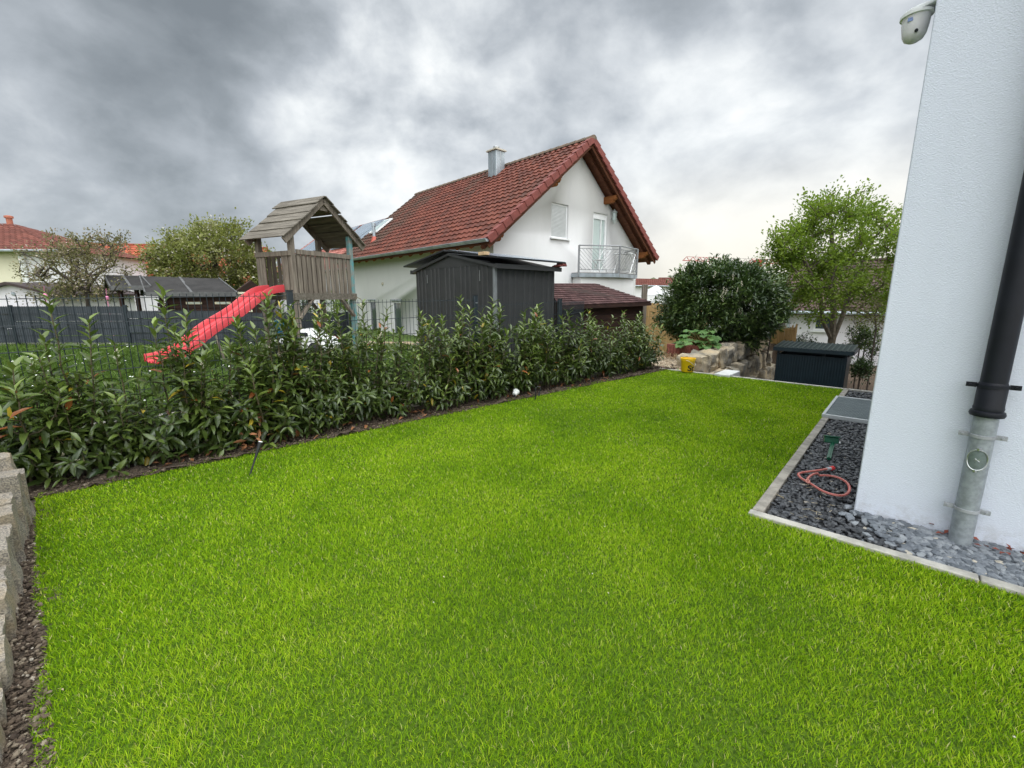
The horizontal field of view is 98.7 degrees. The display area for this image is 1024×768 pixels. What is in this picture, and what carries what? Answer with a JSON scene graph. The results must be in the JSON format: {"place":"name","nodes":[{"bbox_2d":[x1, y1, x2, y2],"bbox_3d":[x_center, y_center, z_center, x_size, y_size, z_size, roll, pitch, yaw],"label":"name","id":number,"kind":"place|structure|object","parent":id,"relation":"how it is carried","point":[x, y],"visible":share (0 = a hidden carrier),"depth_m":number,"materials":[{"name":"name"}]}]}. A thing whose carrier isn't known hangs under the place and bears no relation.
{"place":"outdoors","nodes":[
{"label":"outdoors","id":0,"kind":"place"},
{"bbox_2d":[0,498,91,767],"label":"soil strip","id":1,"kind":"object","parent":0,"point":[22,654],"visible":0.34,"depth_m":1.75,"materials":[{"name":"brown soil"}]},
{"bbox_2d":[0,518,58,767],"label":"soil crumbs","id":2,"kind":"object","parent":1,"relation":"on","point":[22,739],"visible":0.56,"depth_m":1.60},
{"bbox_2d":[27,364,673,498],"bbox_3d":[-0.946,0.306,5.513,15.000,0.106,0.660,-10,15,-40],"label":"soil bed","id":3,"kind":"object","parent":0,"point":[133,469],"visible":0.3,"depth_m":4.41,"materials":[{"name":"brown soil"}]},
{"bbox_2d":[0,355,78,489],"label":"laurel shrub","id":4,"kind":"object","parent":3,"relation":"on","point":[24,452],"visible":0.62,"depth_m":3.14,"materials":[{"name":"green plant"}]},
{"bbox_2d":[22,287,133,486],"bbox_3d":[-3.299,0.013,3.313,0.644,1.460,0.627,-8,14,-36],"label":"laurel shrub","id":5,"kind":"object","parent":3,"relation":"on","point":[73,446],"visible":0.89,"depth_m":3.28,"materials":[{"name":"green plant"}]},
{"bbox_2d":[72,337,185,468],"bbox_3d":[-3.143,0.155,3.536,0.783,1.100,0.661,9,15,40],"label":"laurel shrub","id":6,"kind":"object","parent":3,"relation":"on","point":[130,444],"visible":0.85,"depth_m":3.48,"materials":[{"name":"green plant"}]},
{"bbox_2d":[125,282,236,459],"bbox_3d":[-2.779,-0.085,3.674,0.746,1.516,0.679,0,11,0],"label":"laurel shrub","id":7,"kind":"object","parent":3,"relation":"on","point":[181,439],"visible":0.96,"depth_m":3.68,"materials":[{"name":"green plant"}]},
{"bbox_2d":[175,334,277,450],"bbox_3d":[-2.604,0.074,4.030,0.682,1.062,0.790,6,13,28],"label":"laurel shrub","id":8,"kind":"object","parent":3,"relation":"on","point":[222,419],"visible":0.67,"depth_m":3.97,"materials":[{"name":"green plant"}]},
{"bbox_2d":[223,296,307,449],"bbox_3d":[-2.328,-0.124,4.176,0.744,1.397,0.843,6,13,29],"label":"laurel shrub","id":9,"kind":"object","parent":3,"relation":"on","point":[278,410],"visible":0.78,"depth_m":4.09,"materials":[{"name":"green plant"}]},
{"bbox_2d":[258,289,348,438],"bbox_3d":[-2.049,-0.197,4.364,0.817,1.464,0.659,-10,15,-41],"label":"laurel shrub","id":10,"kind":"object","parent":3,"relation":"on","point":[307,389],"visible":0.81,"depth_m":4.26,"materials":[{"name":"green plant"}]},
{"bbox_2d":[300,305,365,429],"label":"laurel shrub","id":11,"kind":"object","parent":3,"relation":"on","point":[337,419],"visible":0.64,"depth_m":4.60,"materials":[{"name":"green plant"}]},
{"bbox_2d":[329,297,401,425],"bbox_3d":[-1.589,-0.251,4.827,0.728,1.392,0.730,-9,14,-37],"label":"laurel shrub","id":12,"kind":"object","parent":3,"relation":"on","point":[369,399],"visible":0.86,"depth_m":4.77,"materials":[{"name":"green plant"}]},
{"bbox_2d":[144,375,608,466],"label":"fallen leaves","id":13,"kind":"object","parent":3,"relation":"on","point":[258,434],"visible":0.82,"depth_m":4.02,"materials":[{"name":"brown plant"}]},
{"bbox_2d":[370,311,432,418],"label":"laurel shrub","id":14,"kind":"object","parent":3,"relation":"on","point":[398,408],"visible":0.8,"depth_m":5.03,"materials":[{"name":"green plant"}]},
{"bbox_2d":[403,307,463,410],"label":"laurel shrub","id":15,"kind":"object","parent":3,"relation":"on","point":[434,383],"visible":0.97,"depth_m":5.28,"materials":[{"name":"green plant"}]},
{"bbox_2d":[418,295,482,405],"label":"laurel shrub","id":16,"kind":"object","parent":3,"relation":"on","point":[463,387],"visible":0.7,"depth_m":5.59,"materials":[{"name":"green plant"}]},
{"bbox_2d":[451,296,512,400],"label":"laurel shrub","id":17,"kind":"object","parent":3,"relation":"on","point":[484,375],"visible":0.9,"depth_m":5.69,"materials":[{"name":"green plant"}]},
{"bbox_2d":[475,302,544,397],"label":"laurel shrub","id":18,"kind":"object","parent":3,"relation":"on","point":[512,378],"visible":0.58,"depth_m":6.09,"materials":[{"name":"green plant"}]},
{"bbox_2d":[513,389,519,396],"bbox_3d":[0.058,0.139,6.122,0.102,0.157,0.107,0,11,0],"label":"garden spotlight","id":19,"kind":"object","parent":3,"relation":"on","point":[516,392],"visible":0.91,"depth_m":6.08,"materials":[{"name":"plastic"}]},
{"bbox_2d":[505,302,553,392],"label":"laurel shrub","id":20,"kind":"object","parent":3,"relation":"on","point":[533,333],"visible":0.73,"depth_m":6.28,"materials":[{"name":"green plant"}]},
{"bbox_2d":[530,307,573,388],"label":"laurel shrub","id":21,"kind":"object","parent":3,"relation":"on","point":[553,372],"visible":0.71,"depth_m":6.67,"materials":[{"name":"green plant"}]},
{"bbox_2d":[538,308,591,385],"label":"laurel shrub","id":22,"kind":"object","parent":3,"relation":"on","point":[575,366],"visible":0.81,"depth_m":6.90,"materials":[{"name":"green plant"}]},
{"bbox_2d":[575,308,619,378],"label":"laurel shrub","id":23,"kind":"object","parent":3,"relation":"on","point":[594,363],"visible":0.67,"depth_m":7.25,"materials":[{"name":"green plant"}]},
{"bbox_2d":[585,309,633,377],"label":"laurel shrub","id":24,"kind":"object","parent":3,"relation":"on","point":[614,356],"visible":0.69,"depth_m":7.64,"materials":[{"name":"green plant"}]},
{"bbox_2d":[613,312,652,372],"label":"laurel shrub","id":25,"kind":"object","parent":3,"relation":"on","point":[632,347],"visible":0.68,"depth_m":8.01,"materials":[{"name":"green plant"}]},
{"bbox_2d":[633,311,667,369],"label":"laurel shrub","id":26,"kind":"object","parent":3,"relation":"on","point":[652,357],"visible":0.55,"depth_m":8.36,"materials":[{"name":"green plant"}]},
{"bbox_2d":[666,342,703,356],"bbox_3d":[3.942,-0.727,9.973,0.682,0.407,0.931,7,13,31],"label":"raised bed","id":27,"kind":"object","parent":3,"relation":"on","point":[673,349],"visible":0.23,"depth_m":9.63,"materials":[{"name":"red brick"}]},
{"bbox_2d":[673,329,721,349],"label":"rhubarb plant","id":28,"kind":"object","parent":27,"relation":"on","point":[708,343],"visible":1,"depth_m":9.45,"materials":[{"name":"green plant"}]},
{"bbox_2d":[342,310,362,340],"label":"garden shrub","id":29,"kind":"object","parent":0,"point":[351,324],"visible":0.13,"depth_m":11.67,"materials":[{"name":"green plant"}]},
{"bbox_2d":[0,318,876,471],"bbox_3d":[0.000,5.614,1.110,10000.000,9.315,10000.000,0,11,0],"label":"ground","id":30,"kind":"structure","parent":0,"point":[407,338],"depth_m":10.52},
{"bbox_2d":[0,454,34,764],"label":"stone palisade","id":31,"kind":"object","parent":30,"relation":"on","point":[17,511],"visible":0.72,"depth_m":2.10,"materials":[{"name":"stone"}]},
{"bbox_2d":[5,224,135,306],"bbox_3d":[-13.571,-3.278,13.755,7.267,3.366,2.884,8,14,35],"label":"budding tree","id":32,"kind":"object","parent":30,"relation":"on","point":[73,286],"visible":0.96,"depth_m":13.11,"materials":[{"name":"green plant"}]},
{"bbox_2d":[0,282,142,329],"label":"garage","id":33,"kind":"structure","parent":30,"relation":"on","point":[11,288],"depth_m":14.43,"materials":[{"name":"paint"}]},
{"bbox_2d":[0,215,146,310],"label":"corner house","id":34,"kind":"structure","parent":30,"relation":"on","point":[10,232],"depth_m":26.24,"materials":[{"name":"white paint"}]},
{"bbox_2d":[0,305,350,346],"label":"privacy fence","id":35,"kind":"object","parent":30,"relation":"on","point":[15,317],"visible":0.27,"depth_m":9.87,"materials":[{"name":"plastic"}]},
{"bbox_2d":[86,241,271,310],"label":"row house","id":36,"kind":"structure","parent":30,"relation":"on","point":[148,301],"depth_m":34.25,"materials":[{"name":"orange tile"}]},
{"bbox_2d":[104,274,270,331],"bbox_3d":[-10.555,-2.129,13.597,5.464,2.462,3.264,-1,11,-6],"label":"summer hut","id":37,"kind":"object","parent":30,"relation":"on","point":[181,286],"visible":0.2,"depth_m":12.49,"materials":[{"name":"grey wood"}]},
{"bbox_2d":[215,302,230,303],"bbox_3d":[-8.178,-2.290,12.443,0.420,0.065,0.019,-1,11,-6],"label":"window","id":38,"kind":"structure","parent":37,"relation":"in","point":[215,302],"depth_m":12.44,"materials":[{"name":"white glass"}]},
{"bbox_2d":[130,207,282,301],"bbox_3d":[-10.938,-4.136,15.952,5.357,4.195,4.247,0,11,0],"label":"blossoming tree","id":39,"kind":"object","parent":30,"relation":"on","point":[177,252],"visible":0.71,"depth_m":14.93,"materials":[{"name":"green plant"}]},
{"bbox_2d":[3,340,421,420],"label":"daisies","id":40,"kind":"object","parent":30,"relation":"on","point":[141,343],"visible":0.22,"depth_m":7.29,"materials":[{"name":"plant"}]},
{"bbox_2d":[144,285,284,363],"bbox_3d":[-4.800,-0.937,7.299,0.534,1.434,2.100,6,13,26],"label":"slide","id":41,"kind":"object","parent":30,"relation":"on","point":[257,290],"visible":0.69,"depth_m":7.32,"materials":[{"name":"red plastic"}]},
{"bbox_2d":[0,341,463,429],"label":"meadow grass","id":42,"kind":"structure","parent":30,"relation":"on","point":[14,357],"depth_m":7.10,"materials":[{"name":"green plant"}]},
{"bbox_2d":[274,320,288,337],"bbox_3d":[-4.545,-0.976,8.879,0.410,0.630,0.406,0,11,0],"label":"rain barrel","id":43,"kind":"object","parent":30,"relation":"on","point":[279,327],"visible":0.08,"depth_m":8.67,"materials":[{"name":"blue plastic"}]},
{"bbox_2d":[16,368,556,469],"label":"fence kerb","id":44,"kind":"structure","parent":30,"relation":"on","point":[412,405],"depth_m":4.43,"materials":[{"name":"stone"}]},
{"bbox_2d":[0,290,583,430],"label":"wire fence","id":45,"kind":"object","parent":44,"relation":"on","point":[289,298],"visible":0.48,"depth_m":4.23,"materials":[{"name":"metal"}]},
{"bbox_2d":[239,196,365,354],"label":"play tower","id":46,"kind":"structure","parent":30,"relation":"on","point":[305,277],"depth_m":8.31,"materials":[{"name":"grey wood"}]},
{"bbox_2d":[272,328,339,354],"bbox_3d":[-3.924,-0.800,8.353,1.137,0.510,0.660,2,11,8],"label":"toy car","id":47,"kind":"object","parent":30,"relation":"on","point":[307,331],"visible":0.16,"depth_m":8.05,"materials":[{"name":"white plastic"}]},
{"bbox_2d":[300,300,312,320],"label":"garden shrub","id":48,"kind":"object","parent":30,"relation":"on","point":[310,310],"visible":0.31,"depth_m":13.96,"materials":[{"name":"green plant"}]},
{"bbox_2d":[272,218,385,320],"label":"house","id":49,"kind":"structure","parent":30,"relation":"on","point":[361,231],"depth_m":31.98,"materials":[{"name":"white paint"}]},
{"bbox_2d":[327,291,342,320],"bbox_3d":[-5.397,-2.202,13.430,0.773,1.529,0.699,0,11,0],"label":"conifer","id":50,"kind":"object","parent":30,"relation":"on","point":[328,301],"visible":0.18,"depth_m":13.31,"materials":[{"name":"green plant"}]},
{"bbox_2d":[333,300,357,320],"bbox_3d":[-4.951,-2.030,13.062,0.685,1.347,0.679,0,11,0],"label":"conifer","id":51,"kind":"object","parent":30,"relation":"on","point":[342,306],"visible":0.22,"depth_m":12.93,"materials":[{"name":"green plant"}]},
{"bbox_2d":[410,253,561,359],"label":"metal shed","id":52,"kind":"structure","parent":30,"relation":"on","point":[449,276],"depth_m":8.97,"materials":[{"name":"metal"}]},
{"bbox_2d":[403,250,471,267],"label":"roof panel","id":53,"kind":"structure","parent":52,"relation":"on","point":[423,261],"depth_m":9.69,"materials":[{"name":"metal"}]},
{"bbox_2d":[447,250,565,263],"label":"roof panel","id":54,"kind":"structure","parent":52,"relation":"on","point":[504,256],"depth_m":8.69,"materials":[{"name":"metal"}]},
{"bbox_2d":[478,251,488,255],"bbox_3d":[-0.524,-2.422,8.175,0.120,0.060,0.200,-9,14,-38],"label":"wood block","id":55,"kind":"object","parent":54,"relation":"on","point":[483,253],"depth_m":8.11,"materials":[{"name":"beige wood"}]},
{"bbox_2d":[552,263,566,266],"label":"tile pieces","id":56,"kind":"object","parent":52,"relation":"on","point":[560,265],"visible":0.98,"depth_m":9.14,"materials":[{"name":"brown tile"}]},
{"bbox_2d":[333,135,658,335],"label":"neighbour house","id":57,"kind":"structure","parent":30,"relation":"on","point":[569,204],"depth_m":15.72,"materials":[{"name":"paint"}]},
{"bbox_2d":[367,299,376,329],"bbox_3d":[-6.122,-2.659,19.580,0.159,2.179,0.800,-10,15,-42],"label":"slit window","id":58,"kind":"structure","parent":57,"relation":"in","point":[373,308],"depth_m":19.60,"materials":[{"name":"grey glass"}]},
{"bbox_2d":[390,299,401,332],"bbox_3d":[-4.643,-2.349,18.010,0.159,2.179,0.830,-10,15,-42],"label":"slit window","id":59,"kind":"structure","parent":57,"relation":"in","point":[398,322],"depth_m":18.01,"materials":[{"name":"grey glass"}]},
{"bbox_2d":[550,203,570,240],"bbox_3d":[1.595,-5.467,14.855,0.970,1.154,0.220,-10,15,-42],"label":"shutter window","id":60,"kind":"structure","parent":57,"relation":"in","point":[559,212],"depth_m":14.89,"materials":[{"name":"white plastic"}]},
{"bbox_2d":[591,212,606,272],"bbox_3d":[3.221,-5.258,16.489,0.898,2.118,0.130,-10,15,-42],"label":"balcony door","id":61,"kind":"structure","parent":57,"relation":"in","point":[599,220],"depth_m":16.51,"materials":[{"name":"white glass"}]},
{"bbox_2d":[592,247,611,272],"bbox_3d":[3.211,-4.427,15.746,0.515,0.898,0.430,-6,13,-28],"label":"folding chair","id":62,"kind":"object","parent":57,"relation":"on","point":[604,251],"visible":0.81,"depth_m":15.79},
{"bbox_2d":[613,253,635,273],"bbox_3d":[4.184,-4.472,16.392,0.650,0.736,0.634,6,13,29],"label":"folding table","id":63,"kind":"object","parent":57,"relation":"on","point":[624,254],"visible":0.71,"depth_m":16.36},
{"bbox_2d":[553,283,651,354],"bbox_3d":[1.336,-1.216,11.861,2.509,2.945,3.970,-5,12,-24],"label":"garden hut","id":64,"kind":"object","parent":30,"relation":"on","point":[604,303],"visible":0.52,"depth_m":10.25,"materials":[{"name":"brown wood"}]},
{"bbox_2d":[641,284,647,336],"bbox_3d":[3.303,-1.482,11.124,0.120,2.018,0.120,0,11,0],"label":"timber post","id":65,"kind":"object","parent":30,"relation":"on","point":[644,293],"visible":0.47,"depth_m":10.94,"materials":[{"name":"brown wood"}]},
{"bbox_2d":[635,278,673,303],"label":"distant house","id":66,"kind":"structure","parent":30,"relation":"on","point":[640,282],"depth_m":49.21,"materials":[{"name":"white paint"}]},
{"bbox_2d":[647,285,669,303],"bbox_3d":[5.432,-2.788,16.778,1.120,1.892,1.065,0,11,0],"label":"parasol","id":67,"kind":"object","parent":30,"relation":"on","point":[652,290],"visible":0.57,"depth_m":16.32,"materials":[{"name":"fabric"}]},
{"bbox_2d":[652,356,680,368],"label":"beige gravel","id":68,"kind":"structure","parent":30,"relation":"on","point":[665,363],"depth_m":9.04,"materials":[{"name":"beige gravel"}]},
{"bbox_2d":[645,303,708,354],"bbox_3d":[5.550,-1.524,15.357,4.237,2.593,0.116,-7,13,-32],"label":"board fence","id":69,"kind":"object","parent":30,"relation":"on","point":[650,309],"visible":0.11,"depth_m":14.76,"materials":[{"name":"beige wood"}]},
{"bbox_2d":[657,342,720,360],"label":"dry mulch","id":70,"kind":"object","parent":30,"relation":"on","point":[676,355],"visible":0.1,"depth_m":9.50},
{"bbox_2d":[658,277,775,326],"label":"distant house","id":71,"kind":"structure","parent":30,"relation":"on","point":[666,278],"depth_m":70.93,"materials":[{"name":"brown tile"}]},
{"bbox_2d":[647,253,798,355],"bbox_3d":[5.141,-1.912,10.941,3.336,2.678,3.158,0,11,0],"label":"round bush","id":72,"kind":"object","parent":30,"relation":"on","point":[692,297],"visible":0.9,"depth_m":10.24,"materials":[{"name":"green plant"}]},
{"bbox_2d":[674,336,774,379],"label":"boulder wall","id":73,"kind":"structure","parent":30,"relation":"on","point":[736,356],"depth_m":9.83,"materials":[{"name":"stone"}]},
{"bbox_2d":[714,369,739,376],"bbox_3d":[3.864,0.068,7.981,0.260,0.560,0.738,10,15,41],"label":"concrete block","id":74,"kind":"object","parent":30,"relation":"on","point":[727,373],"depth_m":7.92,"materials":[{"name":"white concrete"}]},
{"bbox_2d":[682,247,826,265],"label":"tower crane","id":75,"kind":"object","parent":30,"relation":"on","point":[731,259],"visible":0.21,"depth_m":146.69,"materials":[{"name":"red metal"}]},
{"bbox_2d":[753,303,782,362],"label":"yellow green shrub","id":76,"kind":"object","parent":30,"relation":"on","point":[769,342],"visible":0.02,"depth_m":11.63,"materials":[{"name":"green plant"}]},
{"bbox_2d":[771,324,797,343],"bbox_3d":[8.513,-1.459,13.894,0.071,0.974,1.428,0,11,2],"label":"picket fence","id":77,"kind":"object","parent":30,"relation":"on","point":[789,334],"visible":0.35,"depth_m":13.62,"materials":[{"name":"beige wood"}]},
{"bbox_2d":[777,330,821,343],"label":"garden shrub","id":78,"kind":"object","parent":30,"relation":"on","point":[803,339],"visible":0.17,"depth_m":13.51,"materials":[{"name":"green plant"}]},
{"bbox_2d":[773,340,858,387],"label":"bin store","id":79,"kind":"structure","parent":30,"relation":"on","point":[819,363],"depth_m":9.89,"materials":[{"name":"plastic"}]},
{"bbox_2d":[753,175,902,343],"bbox_3d":[9.155,-2.936,12.872,5.148,5.983,3.912,0,11,0],"label":"maple tree","id":80,"kind":"object","parent":30,"relation":"on","point":[836,256],"visible":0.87,"depth_m":12.09,"materials":[{"name":"green plant"}]},
{"bbox_2d":[766,258,894,365],"bbox_3d":[19.101,-2.255,20.534,13.280,7.218,9.680,9,14,39],"label":"white bungalow","id":81,"kind":"object","parent":30,"relation":"on","point":[819,334],"visible":0.06,"depth_m":19.47,"materials":[{"name":"white paint"}]},
{"bbox_2d":[810,315,829,331],"bbox_3d":[13.706,-2.669,19.392,0.849,0.756,0.170,9,14,39],"label":"window","id":82,"kind":"structure","parent":81,"relation":"in","point":[815,329],"depth_m":19.48,"materials":[{"name":"white glass"}]},
{"bbox_2d":[661,368,1023,596],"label":"lawn edging","id":83,"kind":"object","parent":30,"relation":"on","point":[763,503],"visible":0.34,"depth_m":2.70,"materials":[{"name":"concrete"}]},
{"bbox_2d":[840,325,880,388],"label":"garden shrub","id":84,"kind":"object","parent":30,"relation":"on","point":[866,336],"visible":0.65,"depth_m":12.06,"materials":[{"name":"green plant"}]},
{"bbox_2d":[839,290,885,390],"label":"young bush","id":85,"kind":"object","parent":30,"relation":"on","point":[874,317],"visible":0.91,"depth_m":11.39,"materials":[{"name":"green plant"}]},
{"bbox_2d":[849,355,876,389],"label":"garden shrub","id":86,"kind":"object","parent":30,"relation":"on","point":[854,368],"visible":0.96,"depth_m":10.96,"materials":[{"name":"green plant"}]},
{"bbox_2d":[844,319,881,357],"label":"garden shrub","id":87,"kind":"object","parent":30,"relation":"on","point":[857,336],"visible":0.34,"depth_m":12.73,"materials":[{"name":"green plant"}]},
{"bbox_2d":[854,0,1023,550],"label":"white house","id":88,"kind":"structure","parent":30,"relation":"on","point":[965,174],"depth_m":2.38,"materials":[{"name":"paint"}]},
{"bbox_2d":[899,0,936,44],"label":"security camera","id":89,"kind":"object","parent":88,"relation":"attached to","point":[914,22],"visible":0.95,"depth_m":2.44,"materials":[{"name":"white plastic"}]},
{"bbox_2d":[943,172,1023,546],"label":"downpipe","id":90,"kind":"object","parent":88,"relation":"attached to","point":[987,409],"visible":0.99,"depth_m":2.26,"materials":[{"name":"black plastic"}]},
{"bbox_2d":[0,0,933,278],"label":"sky","id":91,"kind":"structure","parent":0,"point":[711,117],"materials":[{"name":"grey"}]},
{"bbox_2d":[26,370,1023,767],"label":"lawn","id":92,"kind":"structure","parent":0,"point":[389,721],"depth_m":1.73,"materials":[{"name":"green plant"}]},
{"bbox_2d":[249,441,262,474],"bbox_3d":[-2.046,0.610,3.502,0.035,0.298,0.155,6,13,28],"label":"garden light","id":93,"kind":"object","parent":92,"relation":"on","point":[259,444],"visible":0.93,"depth_m":3.50,"materials":[{"name":"plastic"}]},
{"bbox_2d":[680,357,695,371],"bbox_3d":[3.271,-0.360,8.188,0.274,0.254,0.275,0,11,0],"label":"bucket","id":94,"kind":"object","parent":92,"relation":"on","point":[688,364],"visible":1,"depth_m":8.10,"materials":[{"name":"yellow plastic"}]},
{"bbox_2d":[767,390,933,555],"bbox_3d":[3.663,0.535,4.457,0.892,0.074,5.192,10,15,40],"label":"black gravel","id":95,"kind":"structure","parent":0,"point":[845,461],"depth_m":3.24,"materials":[{"name":"black gravel"}]},
{"bbox_2d":[780,484,834,519],"bbox_3d":[1.988,0.786,2.972,0.337,0.023,0.594,3,11,13],"label":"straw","id":96,"kind":"object","parent":95,"relation":"on","point":[812,502],"visible":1,"depth_m":2.83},
{"bbox_2d":[797,466,850,496],"bbox_3d":[2.336,0.707,3.311,0.316,0.052,0.597,4,12,20],"label":"garden hose","id":97,"kind":"object","parent":95,"relation":"on","point":[830,468],"visible":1,"depth_m":3.31,"materials":[{"name":"red rubber"}]},
{"bbox_2d":[823,435,840,459],"bbox_3d":[2.831,0.555,3.872,0.126,0.141,0.383,6,13,29],"label":"sprinkler spike","id":98,"kind":"object","parent":95,"relation":"on","point":[832,440],"visible":1,"depth_m":3.95,"materials":[{"name":"green plastic"}]},
{"bbox_2d":[822,396,870,423],"bbox_3d":[4.267,0.313,5.417,0.590,0.045,1.300,10,15,41],"label":"light well grate","id":99,"kind":"object","parent":95,"relation":"on","point":[850,409],"visible":0.62,"depth_m":5.34,"materials":[{"name":"metal"}]},
{"bbox_2d":[838,504,1023,586],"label":"grey gravel","id":100,"kind":"structure","parent":0,"point":[921,541],"depth_m":2.40,"materials":[{"name":"grey gravel"}]},
{"bbox_2d":[929,523,1023,554],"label":"fallen leaves","id":101,"kind":"object","parent":100,"relation":"on","point":[976,538],"visible":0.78,"depth_m":2.36,"materials":[{"name":"red plant"}]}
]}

